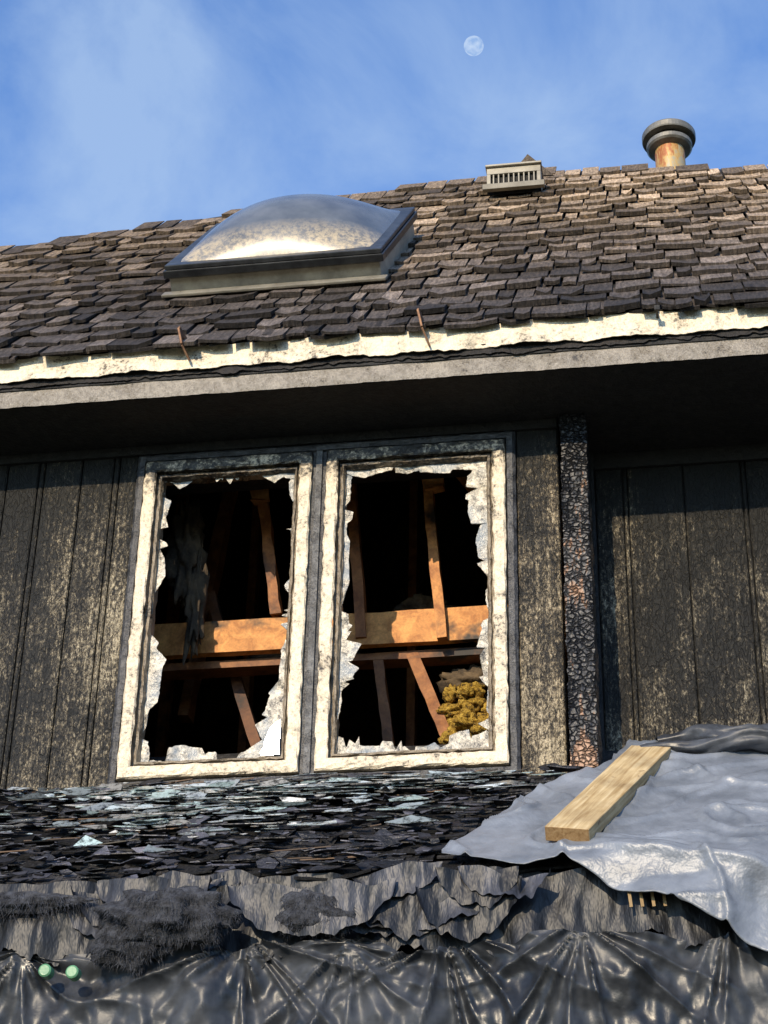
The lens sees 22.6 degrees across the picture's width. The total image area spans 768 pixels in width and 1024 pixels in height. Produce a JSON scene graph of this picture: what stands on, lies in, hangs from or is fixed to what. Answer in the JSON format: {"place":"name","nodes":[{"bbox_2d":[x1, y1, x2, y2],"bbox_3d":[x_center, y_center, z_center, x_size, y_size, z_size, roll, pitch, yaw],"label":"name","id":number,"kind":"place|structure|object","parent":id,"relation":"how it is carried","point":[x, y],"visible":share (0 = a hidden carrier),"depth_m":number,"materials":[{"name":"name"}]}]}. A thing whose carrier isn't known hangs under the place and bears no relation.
{"place":"outdoors","nodes":[
{"label":"outdoors","id":0,"kind":"place"},
{"bbox_2d":[0,0,767,246],"label":"sky","id":1,"kind":"structure","parent":0,"point":[115,114],"materials":[{"name":"blue"}]},
{"bbox_2d":[464,36,483,55],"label":"moon","id":2,"kind":"object","parent":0,"point":[473,46],"visible":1,"depth_m":2395.79,"materials":[{"name":"white"}]},
{"label":"ground","id":3,"kind":"structure","parent":0,"visible":0},
{"bbox_3d":[0.111,3.544,8.838,10.000,5.900,6.650,-4,-30,8],"label":"lower storey wall","id":4,"kind":"object","parent":3,"relation":"on","visible":0},
{"bbox_2d":[4,739,618,883],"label":"roof deck","id":5,"kind":"structure","parent":4,"relation":"attached to","point":[608,755],"depth_m":6.90,"materials":[{"name":"black wood"}]},
{"bbox_2d":[0,771,583,884],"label":"burnt lower shingles","id":6,"kind":"object","parent":5,"relation":"on","point":[562,860],"visible":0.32,"depth_m":6.63,"materials":[{"name":"black wood"}]},
{"bbox_2d":[0,765,568,865],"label":"charred wood splinters","id":7,"kind":"object","parent":6,"relation":"on","point":[307,858],"visible":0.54,"depth_m":6.77,"materials":[{"name":"black wood"}]},
{"bbox_2d":[0,763,583,881],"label":"charred debris","id":8,"kind":"object","parent":6,"relation":"on","point":[268,859],"visible":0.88,"depth_m":6.58,"materials":[{"name":"black wood"}]},
{"bbox_2d":[0,765,565,851],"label":"fallen glass shards","id":9,"kind":"object","parent":8,"relation":"on","point":[196,795],"visible":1,"depth_m":6.92,"materials":[{"name":"grey glass"}]},
{"bbox_2d":[0,928,767,1023],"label":"black plastic sheet","id":10,"kind":"object","parent":6,"relation":"attached to","point":[561,976],"visible":0.95,"depth_m":5.94,"materials":[{"name":"black plastic"}]},
{"bbox_2d":[38,964,81,981],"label":"green cap nails","id":11,"kind":"object","parent":10,"relation":"attached to","point":[73,972],"visible":1,"depth_m":6.05,"materials":[{"name":"green plastic"}]},
{"bbox_2d":[627,891,666,907],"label":"lath slats","id":12,"kind":"object","parent":6,"relation":"attached to","point":[642,901],"visible":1,"depth_m":5.94,"materials":[{"name":"brown wood"}]},
{"bbox_2d":[0,861,735,968],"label":"burnt roofing felt","id":13,"kind":"object","parent":5,"relation":"attached to","point":[409,907],"visible":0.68,"depth_m":6.07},
{"bbox_2d":[0,886,364,981],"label":"charred insulation wads","id":14,"kind":"object","parent":13,"relation":"attached to","point":[140,931],"visible":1,"depth_m":6.06,"materials":[{"name":"black fabric"}]},
{"bbox_2d":[441,739,767,951],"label":"silver tarp","id":15,"kind":"object","parent":13,"relation":"on","point":[690,828],"visible":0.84,"depth_m":6.19,"materials":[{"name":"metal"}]},
{"bbox_2d":[545,745,670,840],"bbox_3d":[0.781,0.958,6.586,0.157,0.628,0.794,-15,-34,26],"label":"lumber plank","id":16,"kind":"object","parent":15,"relation":"on","point":[602,800],"visible":0.97,"depth_m":6.47,"materials":[{"name":"beige wood"}]},
{"bbox_2d":[640,723,767,753],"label":"black tarp roll","id":17,"kind":"object","parent":15,"relation":"on","point":[704,738],"visible":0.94,"depth_m":6.95,"materials":[{"name":"black plastic"}]},
{"bbox_2d":[558,413,602,772],"bbox_3d":[0.770,0.393,7.495,0.114,1.640,0.337,-4,-30,8],"label":"corner post","id":18,"kind":"object","parent":5,"relation":"on","point":[584,726],"visible":0.91,"depth_m":7.37,"materials":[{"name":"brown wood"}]},
{"bbox_2d":[590,450,604,756],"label":"return wall","id":19,"kind":"structure","parent":5,"relation":"on","point":[601,705],"depth_m":7.65,"materials":[{"name":"black wood"}]},
{"bbox_2d":[0,423,767,804],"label":"siding","id":20,"kind":"object","parent":4,"relation":"attached to","point":[682,563],"visible":0.66,"depth_m":7.65,"materials":[{"name":"black wood"}]},
{"bbox_2d":[107,431,525,797],"bbox_3d":[-0.258,0.388,7.569,1.620,1.516,0.125,-4,-30,8],"label":"window outer frame","id":21,"kind":"object","parent":20,"relation":"attached to","point":[310,684],"visible":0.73,"depth_m":7.57,"materials":[{"name":"black wood"}]},
{"bbox_2d":[260,720,279,754],"bbox_3d":[-0.432,0.855,7.283,0.073,0.140,0.001,-4,-30,8],"label":"clear glass shard","id":22,"kind":"object","parent":21,"relation":"attached to","point":[271,745],"visible":1,"depth_m":7.27,"materials":[{"name":"grey"}]},
{"bbox_2d":[116,439,509,782],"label":"window sash frames","id":23,"kind":"structure","parent":21,"relation":"in","point":[328,758],"depth_m":7.51,"materials":[{"name":"white wood"}]},
{"bbox_2d":[140,461,488,761],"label":"broken glass edges","id":24,"kind":"object","parent":21,"relation":"attached to","point":[476,498],"visible":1,"depth_m":7.49,"materials":[{"name":"white glass"}]},
{"bbox_2d":[0,418,767,470],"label":"frieze board","id":25,"kind":"object","parent":20,"relation":"attached to","point":[682,457],"visible":1,"depth_m":7.96,"materials":[{"name":"black wood"}]},
{"bbox_2d":[10,169,767,555],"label":"roof deck","id":26,"kind":"structure","parent":4,"relation":"on","point":[282,503],"depth_m":11.42,"materials":[{"name":"black wood"}]},
{"bbox_2d":[161,194,417,297],"bbox_3d":[-0.412,-1.191,8.888,1.065,0.799,0.697,-4,-30,8],"label":"skylight","id":27,"kind":"object","parent":26,"relation":"on","point":[295,241],"visible":0.99,"depth_m":8.53,"materials":[{"name":"grey metal"}]},
{"bbox_2d":[177,308,430,360],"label":"gutter hanger straps","id":28,"kind":"object","parent":26,"relation":"attached to","point":[182,335],"visible":0.96,"depth_m":7.71,"materials":[{"name":"metal"}]},
{"bbox_2d":[164,497,487,699],"bbox_3d":[-0.230,0.483,8.420,1.478,0.906,0.694,3,-30,-2],"label":"sooty insulation","id":29,"kind":"object","parent":26,"relation":"attached to","point":[186,568],"visible":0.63,"depth_m":8.17},
{"bbox_2d":[435,681,488,744],"bbox_3d":[0.357,0.834,7.854,0.277,0.309,0.181,-11,-32,21],"label":"yellow insulation batt","id":30,"kind":"object","parent":29,"relation":"attached to","point":[468,710],"visible":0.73,"depth_m":7.84,"materials":[{"name":"yellow fabric"}]},
{"bbox_2d":[131,497,569,756],"bbox_3d":[-0.240,0.647,9.385,4.700,3.350,3.200,-4,-30,8],"label":"attic room","id":31,"kind":"object","parent":26,"relation":"attached to","point":[384,529],"visible":0.1,"depth_m":11.17,"materials":[{"name":"black"}]},
{"bbox_2d":[140,477,567,756],"bbox_3d":[-0.049,-0.100,8.931,2.508,3.896,1.348,-4,-30,8],"label":"roof framing","id":32,"kind":"object","parent":26,"relation":"attached to","point":[251,633],"visible":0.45,"depth_m":8.15,"materials":[{"name":"brown wood"}]},
{"bbox_2d":[0,163,767,363],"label":"roof shakes","id":33,"kind":"object","parent":26,"relation":"on","point":[44,291],"visible":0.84,"depth_m":8.51,"materials":[{"name":"brown wood"}]},
{"bbox_2d":[0,354,767,495],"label":"soffit","id":34,"kind":"structure","parent":26,"relation":"attached to","point":[681,404],"depth_m":7.79,"materials":[{"name":"black wood"}]},
{"bbox_2d":[0,337,767,408],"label":"eave board","id":35,"kind":"object","parent":26,"relation":"attached to","point":[450,368],"visible":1,"depth_m":7.61,"materials":[{"name":"grey wood"}]},
{"bbox_2d":[0,306,767,383],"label":"fascia","id":36,"kind":"structure","parent":26,"relation":"attached to","point":[588,329],"depth_m":7.65,"materials":[{"name":"paint"}]},
{"bbox_2d":[654,305,659,318],"bbox_3d":[1.066,-0.772,7.485,0.022,0.020,0.090,-4,-30,8],"label":"gutter spike","id":37,"kind":"object","parent":36,"relation":"attached to","point":[656,308],"visible":1,"depth_m":7.45,"materials":[{"name":"grey metal"}]},
{"bbox_2d":[0,326,767,391],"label":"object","id":38,"kind":"object","parent":26,"relation":"attached to","point":[340,361],"visible":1,"depth_m":7.63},
{"bbox_2d":[482,160,544,195],"bbox_3d":[0.686,-1.684,10.016,0.320,0.174,0.250,-4,-30,8],"label":"roof vent","id":39,"kind":"object","parent":26,"relation":"on","point":[514,177],"visible":0.98,"depth_m":9.94,"materials":[{"name":"white metal"}]},
{"bbox_2d":[521,154,553,175],"bbox_3d":[0.816,-1.842,10.523,0.240,0.180,0.200,-4,-30,8],"label":"ridge cap","id":40,"kind":"object","parent":26,"relation":"on","point":[530,158],"visible":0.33,"depth_m":10.47,"materials":[{"name":"brown wood"}]},
{"bbox_2d":[642,118,695,168],"bbox_3d":[1.575,-1.827,10.517,0.296,0.738,0.296,-4,-30,8],"label":"vent pipe","id":41,"kind":"object","parent":26,"relation":"on","point":[666,142],"visible":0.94,"depth_m":10.54,"materials":[{"name":"grey metal"}]}
]}

